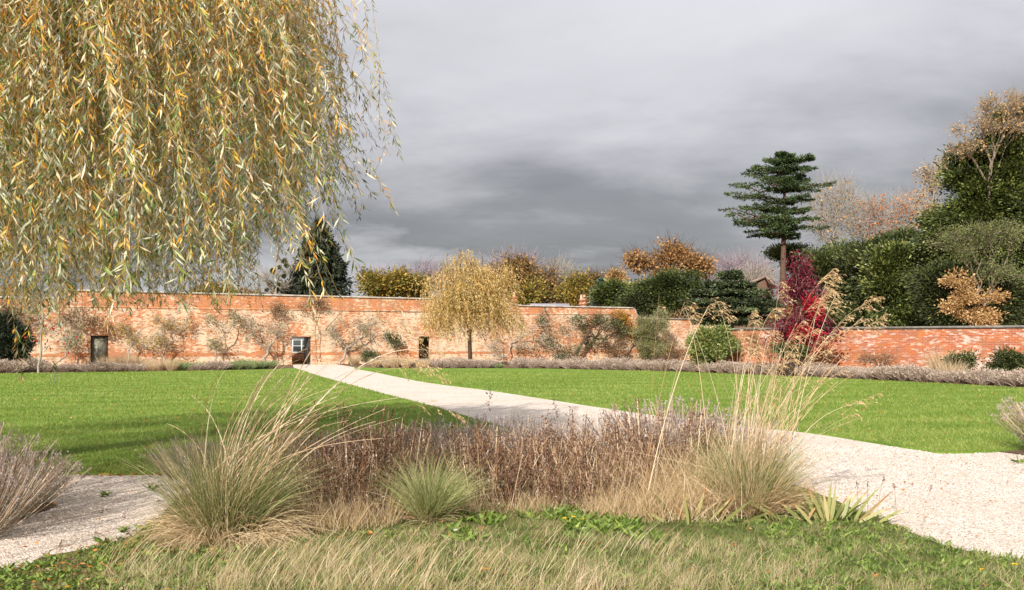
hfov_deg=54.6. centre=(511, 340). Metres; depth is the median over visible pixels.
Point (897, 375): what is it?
lavender clump
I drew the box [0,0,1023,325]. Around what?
sky
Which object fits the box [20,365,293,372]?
flower bed
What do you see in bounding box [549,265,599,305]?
autumn tree
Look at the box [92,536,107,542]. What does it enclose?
weed rosette
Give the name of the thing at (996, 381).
lavender clump
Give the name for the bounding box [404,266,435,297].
autumn tree
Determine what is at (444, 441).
lavender bush
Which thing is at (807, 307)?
maple shrub
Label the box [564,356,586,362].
lavender clump
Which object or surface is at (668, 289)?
yew tree
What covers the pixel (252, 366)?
border perennial
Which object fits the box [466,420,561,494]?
dead perennial
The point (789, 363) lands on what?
lavender clump
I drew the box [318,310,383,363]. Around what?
fruit tree
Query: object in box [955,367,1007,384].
lavender clump
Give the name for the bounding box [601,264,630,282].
autumn tree
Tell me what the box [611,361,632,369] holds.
lavender clump
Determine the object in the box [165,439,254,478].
lavender bush
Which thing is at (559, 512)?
leafy weeds
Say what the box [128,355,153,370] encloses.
grass clump
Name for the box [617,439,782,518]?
dry grass clump
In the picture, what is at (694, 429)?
dead perennial
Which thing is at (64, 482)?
lavender bush
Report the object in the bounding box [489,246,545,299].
autumn tree
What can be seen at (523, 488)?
dry grass clump
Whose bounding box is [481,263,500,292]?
autumn tree
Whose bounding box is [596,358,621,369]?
lavender clump
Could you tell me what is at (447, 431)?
lavender bush
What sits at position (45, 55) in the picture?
willow tree
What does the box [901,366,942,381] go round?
lavender clump
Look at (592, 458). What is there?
dead perennial
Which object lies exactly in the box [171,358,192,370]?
border perennial
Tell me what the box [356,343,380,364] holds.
evergreen bush
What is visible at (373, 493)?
dry grass clump
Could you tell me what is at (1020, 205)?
yew tree
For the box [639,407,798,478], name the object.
lavender bush
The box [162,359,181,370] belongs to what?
grass clump
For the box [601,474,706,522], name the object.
dry grass clump
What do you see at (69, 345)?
fruit tree
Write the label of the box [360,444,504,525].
feather grass
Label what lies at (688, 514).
iris clump
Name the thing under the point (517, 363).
lavender clump
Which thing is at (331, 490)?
dry grass clump
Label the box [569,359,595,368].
lavender clump
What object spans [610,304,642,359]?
climbing vine
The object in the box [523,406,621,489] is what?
dead perennial
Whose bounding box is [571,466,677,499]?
dry grass clump
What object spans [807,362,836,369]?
lavender clump
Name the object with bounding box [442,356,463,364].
lavender clump
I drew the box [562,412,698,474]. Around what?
lavender bush
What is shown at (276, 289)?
mistletoe tree
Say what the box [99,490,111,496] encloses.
weed rosette
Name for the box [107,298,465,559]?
oat grass
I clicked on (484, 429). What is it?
lavender bush
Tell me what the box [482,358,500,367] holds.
lavender clump
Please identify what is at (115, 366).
lavender clump
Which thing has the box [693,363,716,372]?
lavender clump
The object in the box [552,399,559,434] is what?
seed stalk
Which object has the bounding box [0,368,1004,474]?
lawn
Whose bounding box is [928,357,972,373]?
grass clump
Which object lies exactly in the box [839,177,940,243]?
bare tree
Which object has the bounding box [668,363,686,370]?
lavender clump
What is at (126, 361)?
grass clump
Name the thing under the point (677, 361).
lavender clump
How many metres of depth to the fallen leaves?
7.35 m
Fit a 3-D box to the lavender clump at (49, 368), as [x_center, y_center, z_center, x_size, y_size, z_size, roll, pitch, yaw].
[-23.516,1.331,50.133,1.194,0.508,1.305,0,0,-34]
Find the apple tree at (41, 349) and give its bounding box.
[12,284,83,372]
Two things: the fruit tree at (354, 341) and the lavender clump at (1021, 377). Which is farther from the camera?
the fruit tree at (354, 341)
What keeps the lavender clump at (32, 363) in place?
on the flower bed at (278, 367)
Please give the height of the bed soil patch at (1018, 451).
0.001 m
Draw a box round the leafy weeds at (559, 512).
[440,491,665,542]
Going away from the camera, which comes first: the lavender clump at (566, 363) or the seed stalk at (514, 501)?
the seed stalk at (514, 501)
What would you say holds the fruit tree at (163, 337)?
on the flower bed at (278, 367)
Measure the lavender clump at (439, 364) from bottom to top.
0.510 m
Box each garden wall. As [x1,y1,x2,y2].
[0,289,717,366]
[721,325,1023,371]
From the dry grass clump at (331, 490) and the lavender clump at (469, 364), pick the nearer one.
the dry grass clump at (331, 490)
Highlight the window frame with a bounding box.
[292,339,303,352]
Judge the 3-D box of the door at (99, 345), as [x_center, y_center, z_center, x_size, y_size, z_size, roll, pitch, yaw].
[-25.038,0.695,60.228,0.857,1.750,0.065,0,0,-29]
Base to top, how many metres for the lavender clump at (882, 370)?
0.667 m
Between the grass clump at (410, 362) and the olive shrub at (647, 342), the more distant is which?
the olive shrub at (647, 342)
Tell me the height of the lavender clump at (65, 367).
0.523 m
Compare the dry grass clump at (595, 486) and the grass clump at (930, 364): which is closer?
the dry grass clump at (595, 486)
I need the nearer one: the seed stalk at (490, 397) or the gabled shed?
the seed stalk at (490, 397)
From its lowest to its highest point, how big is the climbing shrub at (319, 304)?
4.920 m
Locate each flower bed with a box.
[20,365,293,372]
[339,360,1023,387]
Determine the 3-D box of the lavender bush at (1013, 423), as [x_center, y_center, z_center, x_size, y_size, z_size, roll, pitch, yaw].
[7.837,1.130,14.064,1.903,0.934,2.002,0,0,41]
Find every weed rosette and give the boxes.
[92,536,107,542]
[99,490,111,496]
[117,526,129,531]
[141,484,161,490]
[1010,456,1023,462]
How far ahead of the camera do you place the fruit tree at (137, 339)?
60.37 m
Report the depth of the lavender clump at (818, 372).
43.22 m
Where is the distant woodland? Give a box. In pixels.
[0,277,816,327]
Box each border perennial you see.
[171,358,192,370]
[230,360,245,369]
[239,358,255,368]
[244,360,260,368]
[249,360,267,368]
[264,360,281,368]
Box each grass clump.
[92,353,121,366]
[113,351,140,370]
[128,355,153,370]
[141,359,160,370]
[151,356,172,369]
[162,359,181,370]
[271,474,363,532]
[284,460,374,513]
[302,489,379,532]
[315,467,419,508]
[340,481,410,527]
[347,352,362,364]
[351,442,454,505]
[368,357,382,367]
[380,361,390,367]
[387,354,401,367]
[398,441,492,495]
[400,358,413,367]
[419,358,430,367]
[442,454,525,499]
[449,489,490,514]
[479,489,529,514]
[482,464,563,500]
[508,455,600,498]
[510,485,567,516]
[547,485,597,510]
[559,471,630,499]
[566,487,627,519]
[569,437,697,509]
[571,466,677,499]
[580,484,664,521]
[601,448,710,503]
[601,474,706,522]
[608,471,745,522]
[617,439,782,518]
[618,425,771,502]
[920,345,965,369]
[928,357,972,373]
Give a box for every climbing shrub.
[0,300,32,320]
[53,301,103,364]
[267,298,294,361]
[292,292,331,364]
[515,303,587,360]
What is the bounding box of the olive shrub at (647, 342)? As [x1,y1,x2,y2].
[630,307,676,359]
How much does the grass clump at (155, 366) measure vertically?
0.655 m
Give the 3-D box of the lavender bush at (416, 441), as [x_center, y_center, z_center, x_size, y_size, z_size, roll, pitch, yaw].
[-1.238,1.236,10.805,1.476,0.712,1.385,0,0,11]
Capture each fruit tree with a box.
[52,322,89,366]
[108,314,160,357]
[143,310,194,358]
[199,309,240,361]
[235,311,291,361]
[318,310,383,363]
[482,319,549,361]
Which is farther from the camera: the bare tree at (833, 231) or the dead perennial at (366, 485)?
the bare tree at (833, 231)
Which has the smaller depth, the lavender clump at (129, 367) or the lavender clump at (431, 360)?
the lavender clump at (129, 367)
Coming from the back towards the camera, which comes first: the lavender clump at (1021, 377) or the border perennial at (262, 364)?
the border perennial at (262, 364)
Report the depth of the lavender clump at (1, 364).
48.30 m
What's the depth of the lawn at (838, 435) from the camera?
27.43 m
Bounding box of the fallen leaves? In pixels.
[0,438,1023,589]
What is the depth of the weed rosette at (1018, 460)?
12.87 m
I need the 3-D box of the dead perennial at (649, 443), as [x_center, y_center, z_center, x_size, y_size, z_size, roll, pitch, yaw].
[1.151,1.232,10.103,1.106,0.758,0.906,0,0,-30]
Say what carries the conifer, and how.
on the ground
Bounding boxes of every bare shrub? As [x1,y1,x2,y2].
[598,330,644,359]
[666,342,688,359]
[739,325,786,368]
[852,346,908,366]
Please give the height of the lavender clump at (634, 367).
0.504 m
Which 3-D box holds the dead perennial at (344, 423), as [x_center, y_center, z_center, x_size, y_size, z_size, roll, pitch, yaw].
[-1.545,1.070,9.716,1.196,1.091,0.892,0,0,42]
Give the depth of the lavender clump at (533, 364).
56.84 m
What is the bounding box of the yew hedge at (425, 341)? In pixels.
[419,337,428,359]
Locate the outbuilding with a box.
[292,338,303,362]
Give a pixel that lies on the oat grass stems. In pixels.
(669, 399)
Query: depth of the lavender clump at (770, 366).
45.60 m
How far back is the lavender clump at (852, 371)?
41.73 m
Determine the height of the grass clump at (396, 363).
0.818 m
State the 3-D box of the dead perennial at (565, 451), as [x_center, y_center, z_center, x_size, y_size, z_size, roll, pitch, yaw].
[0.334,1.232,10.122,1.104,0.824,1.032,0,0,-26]
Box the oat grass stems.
[643,300,719,489]
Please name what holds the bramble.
on the ground
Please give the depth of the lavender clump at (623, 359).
54.58 m
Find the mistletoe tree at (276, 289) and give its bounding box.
[242,258,298,293]
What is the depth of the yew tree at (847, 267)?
69.08 m
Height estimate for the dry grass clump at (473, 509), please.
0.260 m
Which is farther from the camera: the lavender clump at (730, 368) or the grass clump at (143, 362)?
the grass clump at (143, 362)
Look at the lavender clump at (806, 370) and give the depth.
43.94 m
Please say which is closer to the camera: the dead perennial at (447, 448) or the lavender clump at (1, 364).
the dead perennial at (447, 448)
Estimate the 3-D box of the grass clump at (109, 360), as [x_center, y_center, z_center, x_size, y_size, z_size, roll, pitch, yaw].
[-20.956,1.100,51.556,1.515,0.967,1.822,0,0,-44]
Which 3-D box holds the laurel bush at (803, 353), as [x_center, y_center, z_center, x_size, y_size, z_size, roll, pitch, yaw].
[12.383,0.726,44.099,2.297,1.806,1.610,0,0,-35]
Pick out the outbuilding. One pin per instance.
(298, 345)
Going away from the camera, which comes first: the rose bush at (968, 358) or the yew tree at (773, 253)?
the rose bush at (968, 358)
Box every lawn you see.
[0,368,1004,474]
[354,367,1023,453]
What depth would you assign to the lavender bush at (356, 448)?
10.46 m
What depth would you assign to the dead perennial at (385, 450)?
9.83 m
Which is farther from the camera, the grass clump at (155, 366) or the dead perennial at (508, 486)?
the grass clump at (155, 366)
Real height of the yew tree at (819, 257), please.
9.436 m
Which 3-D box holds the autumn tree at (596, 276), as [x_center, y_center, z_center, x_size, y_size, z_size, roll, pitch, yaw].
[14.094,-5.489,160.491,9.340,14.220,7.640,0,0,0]
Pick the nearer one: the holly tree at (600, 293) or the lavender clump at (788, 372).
the lavender clump at (788, 372)
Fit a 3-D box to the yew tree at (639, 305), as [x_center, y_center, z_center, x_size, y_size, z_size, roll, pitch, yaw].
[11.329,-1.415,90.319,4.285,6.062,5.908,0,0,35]
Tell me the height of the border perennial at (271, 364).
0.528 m
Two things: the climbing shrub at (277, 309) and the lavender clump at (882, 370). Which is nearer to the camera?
the lavender clump at (882, 370)
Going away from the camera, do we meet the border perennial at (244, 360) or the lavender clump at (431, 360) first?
the border perennial at (244, 360)
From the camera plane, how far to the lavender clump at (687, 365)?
50.20 m
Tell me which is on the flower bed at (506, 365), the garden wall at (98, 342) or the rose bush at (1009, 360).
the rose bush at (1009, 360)
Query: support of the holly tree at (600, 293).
on the ground
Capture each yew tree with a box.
[608,265,713,317]
[610,292,662,317]
[760,241,816,315]
[782,237,867,326]
[821,234,878,326]
[860,224,940,325]
[899,254,1023,325]
[981,178,1023,272]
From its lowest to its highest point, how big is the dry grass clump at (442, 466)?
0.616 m
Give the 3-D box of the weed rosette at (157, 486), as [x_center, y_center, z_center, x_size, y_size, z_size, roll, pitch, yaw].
[-3.809,1.551,10.523,0.180,0.081,0.184,0,0,35]
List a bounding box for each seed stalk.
[476,504,489,553]
[486,388,492,410]
[512,468,515,558]
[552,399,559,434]
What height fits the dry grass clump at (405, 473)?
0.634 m
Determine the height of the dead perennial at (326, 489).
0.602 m
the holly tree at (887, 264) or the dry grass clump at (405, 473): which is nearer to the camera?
the dry grass clump at (405, 473)
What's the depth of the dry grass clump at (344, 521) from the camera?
8.24 m
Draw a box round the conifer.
[280,215,353,295]
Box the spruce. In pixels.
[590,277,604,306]
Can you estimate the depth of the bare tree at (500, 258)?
149.50 m
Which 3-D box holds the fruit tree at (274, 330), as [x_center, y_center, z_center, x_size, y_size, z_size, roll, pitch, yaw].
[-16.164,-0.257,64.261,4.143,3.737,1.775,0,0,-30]
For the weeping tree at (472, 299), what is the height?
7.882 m
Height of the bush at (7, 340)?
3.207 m
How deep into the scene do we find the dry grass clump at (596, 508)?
8.79 m
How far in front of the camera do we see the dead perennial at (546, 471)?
9.16 m
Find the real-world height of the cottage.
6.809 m
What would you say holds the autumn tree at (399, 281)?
on the ground
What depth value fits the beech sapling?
49.38 m
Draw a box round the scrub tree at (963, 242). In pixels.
[920,211,1023,305]
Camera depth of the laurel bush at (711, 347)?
50.11 m
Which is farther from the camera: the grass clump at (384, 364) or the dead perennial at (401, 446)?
the grass clump at (384, 364)
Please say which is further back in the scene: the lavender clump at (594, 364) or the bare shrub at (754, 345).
the lavender clump at (594, 364)
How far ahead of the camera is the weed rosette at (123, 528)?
8.25 m
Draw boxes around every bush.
[0,310,36,360]
[0,422,60,494]
[0,435,91,520]
[0,449,88,505]
[0,450,63,533]
[139,435,225,478]
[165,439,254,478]
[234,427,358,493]
[272,425,407,485]
[314,426,430,487]
[340,422,453,480]
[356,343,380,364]
[382,420,502,479]
[397,410,531,476]
[429,412,563,476]
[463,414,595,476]
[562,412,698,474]
[566,398,740,477]
[591,392,776,478]
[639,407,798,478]
[684,320,743,371]
[766,339,811,375]
[938,349,984,370]
[980,345,1023,372]
[988,395,1023,444]
[1005,401,1023,424]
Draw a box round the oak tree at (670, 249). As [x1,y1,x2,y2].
[616,227,724,317]
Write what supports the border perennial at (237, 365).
on the flower bed at (278, 367)
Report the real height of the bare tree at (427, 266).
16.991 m
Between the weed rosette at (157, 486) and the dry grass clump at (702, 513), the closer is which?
the dry grass clump at (702, 513)
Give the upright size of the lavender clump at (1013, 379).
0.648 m
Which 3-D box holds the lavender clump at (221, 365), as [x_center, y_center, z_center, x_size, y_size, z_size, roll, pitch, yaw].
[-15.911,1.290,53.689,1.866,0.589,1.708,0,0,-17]
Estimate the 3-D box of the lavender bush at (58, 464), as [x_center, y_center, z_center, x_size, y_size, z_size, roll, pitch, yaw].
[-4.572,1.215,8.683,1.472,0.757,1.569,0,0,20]
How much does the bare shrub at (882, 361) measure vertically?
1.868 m
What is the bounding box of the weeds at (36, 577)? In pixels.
[0,497,1023,589]
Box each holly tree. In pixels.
[583,277,641,306]
[848,235,928,326]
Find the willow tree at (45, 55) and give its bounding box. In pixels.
[0,0,405,383]
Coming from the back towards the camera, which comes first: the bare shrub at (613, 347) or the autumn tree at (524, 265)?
the autumn tree at (524, 265)
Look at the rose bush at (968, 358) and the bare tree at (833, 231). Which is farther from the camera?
the bare tree at (833, 231)
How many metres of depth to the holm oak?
60.69 m
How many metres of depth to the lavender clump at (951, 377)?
36.76 m
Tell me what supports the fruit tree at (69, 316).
on the flower bed at (278, 367)
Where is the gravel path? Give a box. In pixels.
[0,364,1023,568]
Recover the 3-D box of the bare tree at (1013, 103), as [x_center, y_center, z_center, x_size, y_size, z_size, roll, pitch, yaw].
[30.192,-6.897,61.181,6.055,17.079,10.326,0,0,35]
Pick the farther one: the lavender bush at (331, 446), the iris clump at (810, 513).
the lavender bush at (331, 446)
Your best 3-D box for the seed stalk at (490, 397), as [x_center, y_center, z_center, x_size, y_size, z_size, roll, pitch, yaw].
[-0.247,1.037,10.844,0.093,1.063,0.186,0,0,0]
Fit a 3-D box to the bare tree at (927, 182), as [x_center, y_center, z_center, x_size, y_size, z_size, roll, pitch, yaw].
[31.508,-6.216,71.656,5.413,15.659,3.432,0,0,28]
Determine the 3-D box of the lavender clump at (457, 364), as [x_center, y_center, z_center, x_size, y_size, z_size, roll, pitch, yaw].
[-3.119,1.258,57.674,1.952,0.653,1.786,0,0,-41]
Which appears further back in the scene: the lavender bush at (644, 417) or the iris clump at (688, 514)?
the lavender bush at (644, 417)
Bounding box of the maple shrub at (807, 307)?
[774,292,829,366]
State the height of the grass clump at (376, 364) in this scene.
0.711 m
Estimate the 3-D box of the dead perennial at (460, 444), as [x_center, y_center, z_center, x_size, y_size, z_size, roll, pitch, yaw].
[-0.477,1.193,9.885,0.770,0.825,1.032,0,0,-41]
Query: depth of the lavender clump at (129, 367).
51.04 m
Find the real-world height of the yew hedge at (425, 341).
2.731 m
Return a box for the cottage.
[510,292,586,305]
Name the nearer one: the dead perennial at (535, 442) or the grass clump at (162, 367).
the dead perennial at (535, 442)
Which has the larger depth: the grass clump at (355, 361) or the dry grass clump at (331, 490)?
the grass clump at (355, 361)
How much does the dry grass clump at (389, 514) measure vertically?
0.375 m
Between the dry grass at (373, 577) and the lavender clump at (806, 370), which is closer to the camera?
the dry grass at (373, 577)
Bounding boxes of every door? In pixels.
[92,338,106,363]
[304,338,308,363]
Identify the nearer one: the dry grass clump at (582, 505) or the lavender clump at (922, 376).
the dry grass clump at (582, 505)
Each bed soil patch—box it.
[2,502,55,520]
[1000,449,1023,453]
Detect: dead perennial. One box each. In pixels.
[272,424,381,505]
[290,457,355,524]
[293,397,408,500]
[309,434,406,522]
[331,416,436,498]
[336,412,440,513]
[370,422,444,492]
[413,420,507,496]
[435,434,535,491]
[439,422,531,510]
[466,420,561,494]
[476,434,579,509]
[484,421,597,493]
[519,433,620,511]
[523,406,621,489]
[553,438,659,510]
[557,436,651,490]
[574,423,675,481]
[599,394,707,486]
[626,406,727,489]
[655,417,745,490]
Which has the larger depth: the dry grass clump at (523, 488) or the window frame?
the window frame
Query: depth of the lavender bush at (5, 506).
8.12 m
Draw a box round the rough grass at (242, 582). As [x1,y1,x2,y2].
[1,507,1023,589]
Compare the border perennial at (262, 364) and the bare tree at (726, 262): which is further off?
the bare tree at (726, 262)
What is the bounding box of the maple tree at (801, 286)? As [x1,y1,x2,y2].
[755,246,849,366]
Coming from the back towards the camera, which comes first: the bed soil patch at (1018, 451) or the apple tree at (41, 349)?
the apple tree at (41, 349)
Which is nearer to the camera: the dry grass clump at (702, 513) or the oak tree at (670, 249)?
the dry grass clump at (702, 513)
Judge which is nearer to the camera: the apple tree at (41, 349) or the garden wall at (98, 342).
the apple tree at (41, 349)
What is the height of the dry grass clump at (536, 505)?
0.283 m
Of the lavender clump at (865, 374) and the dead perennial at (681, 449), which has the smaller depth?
the dead perennial at (681, 449)
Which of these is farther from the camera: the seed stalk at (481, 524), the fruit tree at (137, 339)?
the fruit tree at (137, 339)
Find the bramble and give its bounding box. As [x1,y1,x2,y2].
[419,339,428,359]
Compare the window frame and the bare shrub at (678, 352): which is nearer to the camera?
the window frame
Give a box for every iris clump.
[638,486,774,524]
[742,481,911,523]
[752,499,822,521]
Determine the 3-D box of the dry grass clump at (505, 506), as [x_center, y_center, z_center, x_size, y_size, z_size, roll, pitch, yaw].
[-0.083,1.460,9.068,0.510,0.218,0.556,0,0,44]
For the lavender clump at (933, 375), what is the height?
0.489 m
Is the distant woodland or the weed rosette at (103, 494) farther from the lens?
the distant woodland
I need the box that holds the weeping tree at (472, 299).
[407,242,535,359]
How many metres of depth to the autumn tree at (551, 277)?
139.22 m
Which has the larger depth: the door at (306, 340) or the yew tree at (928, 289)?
the door at (306, 340)
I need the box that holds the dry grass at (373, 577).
[94,516,703,589]
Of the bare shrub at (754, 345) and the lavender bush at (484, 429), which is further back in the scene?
the bare shrub at (754, 345)
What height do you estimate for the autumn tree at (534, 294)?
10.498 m
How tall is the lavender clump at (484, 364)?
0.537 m
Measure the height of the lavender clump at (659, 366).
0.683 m
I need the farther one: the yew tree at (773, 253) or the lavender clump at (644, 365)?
the yew tree at (773, 253)
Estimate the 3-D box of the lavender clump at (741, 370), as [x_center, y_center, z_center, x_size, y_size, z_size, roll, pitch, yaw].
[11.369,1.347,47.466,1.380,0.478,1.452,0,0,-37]
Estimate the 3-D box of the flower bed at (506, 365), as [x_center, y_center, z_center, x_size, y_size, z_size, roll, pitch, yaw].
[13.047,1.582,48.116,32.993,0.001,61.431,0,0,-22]
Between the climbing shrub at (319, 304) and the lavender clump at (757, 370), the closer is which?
the lavender clump at (757, 370)
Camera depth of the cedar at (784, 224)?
85.44 m
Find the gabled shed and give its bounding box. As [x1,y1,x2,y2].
[734,276,777,327]
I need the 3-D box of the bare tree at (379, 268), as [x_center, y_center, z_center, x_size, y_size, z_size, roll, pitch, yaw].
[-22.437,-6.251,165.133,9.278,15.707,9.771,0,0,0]
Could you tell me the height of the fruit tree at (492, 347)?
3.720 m
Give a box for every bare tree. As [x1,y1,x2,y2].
[355,260,400,284]
[389,249,450,297]
[482,239,548,271]
[541,250,589,299]
[709,244,778,280]
[719,256,779,290]
[795,167,880,292]
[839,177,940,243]
[909,152,948,214]
[939,84,1023,207]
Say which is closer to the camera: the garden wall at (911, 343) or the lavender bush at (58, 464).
the lavender bush at (58, 464)
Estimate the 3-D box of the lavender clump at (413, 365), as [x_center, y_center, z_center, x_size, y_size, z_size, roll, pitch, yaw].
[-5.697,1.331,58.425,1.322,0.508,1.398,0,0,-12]
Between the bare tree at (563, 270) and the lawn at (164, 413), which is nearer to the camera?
the lawn at (164, 413)
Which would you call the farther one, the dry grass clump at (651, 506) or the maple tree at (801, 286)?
the maple tree at (801, 286)
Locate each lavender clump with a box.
[0,359,16,372]
[0,359,29,372]
[14,355,48,371]
[35,362,58,371]
[55,362,79,371]
[75,361,109,371]
[101,361,126,371]
[123,362,146,370]
[191,363,209,369]
[202,359,232,369]
[410,359,422,367]
[427,358,439,367]
[431,360,451,367]
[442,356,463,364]
[444,357,471,367]
[461,358,480,367]
[472,359,494,367]
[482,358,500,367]
[508,357,531,367]
[523,360,544,367]
[529,357,551,367]
[542,359,562,367]
[559,360,580,368]
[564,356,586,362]
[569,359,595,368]
[581,360,604,368]
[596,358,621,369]
[609,356,635,363]
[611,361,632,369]
[623,361,641,369]
[636,359,656,370]
[648,359,677,370]
[661,358,686,370]
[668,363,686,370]
[678,360,704,371]
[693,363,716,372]
[709,359,737,372]
[722,360,747,372]
[735,364,757,373]
[746,365,767,373]
[762,363,787,374]
[775,360,803,365]
[779,364,798,375]
[791,364,823,376]
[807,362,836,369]
[807,367,836,376]
[820,365,856,377]
[839,368,861,377]
[857,369,880,378]
[867,364,903,379]
[885,363,927,380]
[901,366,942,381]
[927,371,954,382]
[938,369,966,383]
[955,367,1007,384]
[987,372,1011,385]
[997,368,1023,385]
[1016,374,1023,383]
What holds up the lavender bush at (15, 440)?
on the bed soil patch at (51, 505)
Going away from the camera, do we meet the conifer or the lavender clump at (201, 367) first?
the lavender clump at (201, 367)
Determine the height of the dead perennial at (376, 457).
0.973 m
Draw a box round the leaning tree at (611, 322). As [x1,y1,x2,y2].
[562,311,634,358]
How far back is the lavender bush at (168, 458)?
11.28 m
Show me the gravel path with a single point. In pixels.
(462, 400)
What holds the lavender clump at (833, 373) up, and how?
on the flower bed at (506, 365)
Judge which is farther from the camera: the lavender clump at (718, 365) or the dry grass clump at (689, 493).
the lavender clump at (718, 365)
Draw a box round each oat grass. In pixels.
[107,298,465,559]
[624,268,890,524]
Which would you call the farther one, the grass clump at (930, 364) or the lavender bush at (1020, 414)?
the grass clump at (930, 364)
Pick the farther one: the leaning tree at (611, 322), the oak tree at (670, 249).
the oak tree at (670, 249)
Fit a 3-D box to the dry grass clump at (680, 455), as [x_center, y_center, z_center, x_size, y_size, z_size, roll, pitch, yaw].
[1.766,1.178,9.611,1.347,0.762,1.660,0,0,-33]
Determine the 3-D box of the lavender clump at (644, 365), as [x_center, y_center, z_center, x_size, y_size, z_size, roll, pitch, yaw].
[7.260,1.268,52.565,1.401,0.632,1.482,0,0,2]
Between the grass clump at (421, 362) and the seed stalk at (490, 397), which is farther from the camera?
the grass clump at (421, 362)
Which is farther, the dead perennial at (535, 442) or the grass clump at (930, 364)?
the grass clump at (930, 364)
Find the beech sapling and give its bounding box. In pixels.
[934,266,1013,325]
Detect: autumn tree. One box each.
[187,277,241,292]
[351,263,420,297]
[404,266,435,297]
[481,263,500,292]
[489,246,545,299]
[507,273,555,304]
[531,258,572,303]
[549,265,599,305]
[579,265,617,288]
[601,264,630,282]
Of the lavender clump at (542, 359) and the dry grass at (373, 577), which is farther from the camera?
the lavender clump at (542, 359)
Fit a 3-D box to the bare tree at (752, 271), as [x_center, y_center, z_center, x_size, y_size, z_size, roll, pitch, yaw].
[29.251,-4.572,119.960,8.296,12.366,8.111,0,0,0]
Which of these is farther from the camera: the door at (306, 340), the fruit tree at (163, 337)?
the door at (306, 340)
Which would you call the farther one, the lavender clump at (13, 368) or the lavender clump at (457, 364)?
the lavender clump at (457, 364)
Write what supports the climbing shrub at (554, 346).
on the flower bed at (506, 365)
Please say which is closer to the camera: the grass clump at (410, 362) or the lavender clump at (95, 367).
the lavender clump at (95, 367)
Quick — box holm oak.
[903,100,1023,276]
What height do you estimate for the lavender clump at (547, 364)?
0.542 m
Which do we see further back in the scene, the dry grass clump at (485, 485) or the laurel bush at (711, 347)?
the laurel bush at (711, 347)
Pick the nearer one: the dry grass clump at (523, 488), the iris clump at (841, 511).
the iris clump at (841, 511)
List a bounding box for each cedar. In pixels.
[679,269,784,327]
[718,151,836,325]
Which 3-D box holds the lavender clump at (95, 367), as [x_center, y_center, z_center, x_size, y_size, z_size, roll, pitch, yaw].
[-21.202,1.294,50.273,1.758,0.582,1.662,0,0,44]

